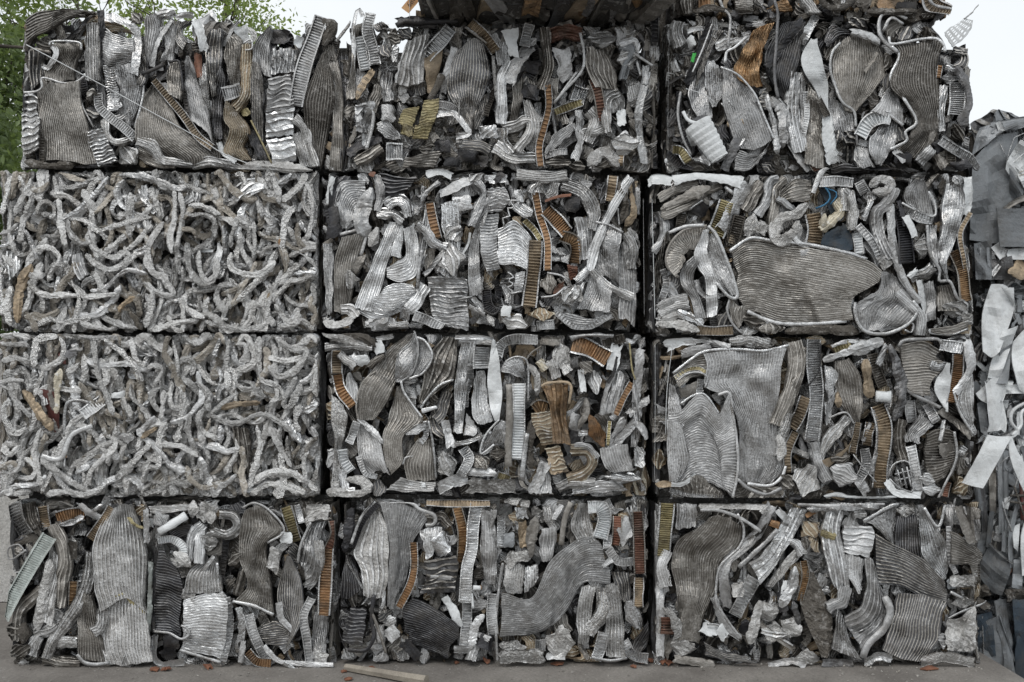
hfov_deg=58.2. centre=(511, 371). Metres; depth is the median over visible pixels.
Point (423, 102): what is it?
scrap bale
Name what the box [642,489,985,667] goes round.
scrap bale
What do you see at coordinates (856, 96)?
scrap bale
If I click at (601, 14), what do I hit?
scrap bale
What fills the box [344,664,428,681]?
wooden plank
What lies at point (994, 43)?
sky
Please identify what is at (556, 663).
rust flake
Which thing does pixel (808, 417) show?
scrap bale
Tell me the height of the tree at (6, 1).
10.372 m
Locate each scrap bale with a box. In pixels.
[0,168,337,336]
[0,332,331,500]
[5,487,350,667]
[21,8,354,181]
[320,169,643,332]
[322,331,650,496]
[338,493,648,663]
[344,8,659,184]
[416,0,675,52]
[628,167,972,338]
[640,0,979,194]
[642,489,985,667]
[643,334,976,500]
[650,0,951,68]
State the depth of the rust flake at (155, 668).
4.51 m
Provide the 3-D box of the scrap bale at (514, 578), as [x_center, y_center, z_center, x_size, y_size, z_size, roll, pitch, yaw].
[-0.086,1.038,5.258,1.575,0.944,1.426,0,0,0]
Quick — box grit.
[1,662,996,681]
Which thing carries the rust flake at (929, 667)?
on the concrete slab
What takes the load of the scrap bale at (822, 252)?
on the scrap bale at (808, 417)
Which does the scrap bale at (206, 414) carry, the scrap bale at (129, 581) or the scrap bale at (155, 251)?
the scrap bale at (155, 251)
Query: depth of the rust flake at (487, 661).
4.61 m
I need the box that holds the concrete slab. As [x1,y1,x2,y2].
[0,602,1023,681]
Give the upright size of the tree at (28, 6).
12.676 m
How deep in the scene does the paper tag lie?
4.58 m
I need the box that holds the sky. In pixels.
[0,0,1023,332]
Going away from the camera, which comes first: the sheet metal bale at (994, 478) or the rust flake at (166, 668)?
the rust flake at (166, 668)
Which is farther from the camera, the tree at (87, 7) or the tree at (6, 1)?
the tree at (6, 1)
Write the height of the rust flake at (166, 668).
0.018 m
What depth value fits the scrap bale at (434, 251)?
4.58 m
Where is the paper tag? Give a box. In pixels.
[402,0,417,17]
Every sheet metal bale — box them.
[954,109,1023,286]
[955,280,1023,601]
[974,594,1023,677]
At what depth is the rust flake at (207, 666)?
4.54 m
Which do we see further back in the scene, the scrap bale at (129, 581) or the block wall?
the block wall
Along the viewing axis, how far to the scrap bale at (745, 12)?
4.61 m
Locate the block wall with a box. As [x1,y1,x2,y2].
[0,349,28,601]
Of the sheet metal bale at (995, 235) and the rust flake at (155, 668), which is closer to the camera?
the rust flake at (155, 668)
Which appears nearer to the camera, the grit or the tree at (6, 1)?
the grit
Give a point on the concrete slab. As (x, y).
(992, 670)
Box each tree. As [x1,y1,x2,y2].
[0,0,123,150]
[0,0,140,239]
[0,1,42,332]
[0,83,37,348]
[3,0,149,171]
[96,0,305,46]
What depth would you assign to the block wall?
5.85 m
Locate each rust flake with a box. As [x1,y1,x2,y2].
[149,666,159,671]
[161,666,171,670]
[203,664,212,669]
[483,657,489,663]
[550,661,563,665]
[920,665,938,669]
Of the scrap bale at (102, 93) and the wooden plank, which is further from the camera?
the scrap bale at (102, 93)
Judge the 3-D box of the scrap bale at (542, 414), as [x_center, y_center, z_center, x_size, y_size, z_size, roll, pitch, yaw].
[-0.118,0.222,5.218,1.650,0.920,1.360,0,0,0]
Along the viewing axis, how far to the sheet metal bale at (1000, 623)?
4.83 m
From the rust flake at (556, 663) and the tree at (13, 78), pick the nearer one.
the rust flake at (556, 663)
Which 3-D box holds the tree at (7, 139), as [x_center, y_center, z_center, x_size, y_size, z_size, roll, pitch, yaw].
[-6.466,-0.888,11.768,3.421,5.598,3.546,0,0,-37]
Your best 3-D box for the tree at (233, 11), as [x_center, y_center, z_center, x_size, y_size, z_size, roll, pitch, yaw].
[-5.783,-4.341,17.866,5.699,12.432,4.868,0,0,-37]
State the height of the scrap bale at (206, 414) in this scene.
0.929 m

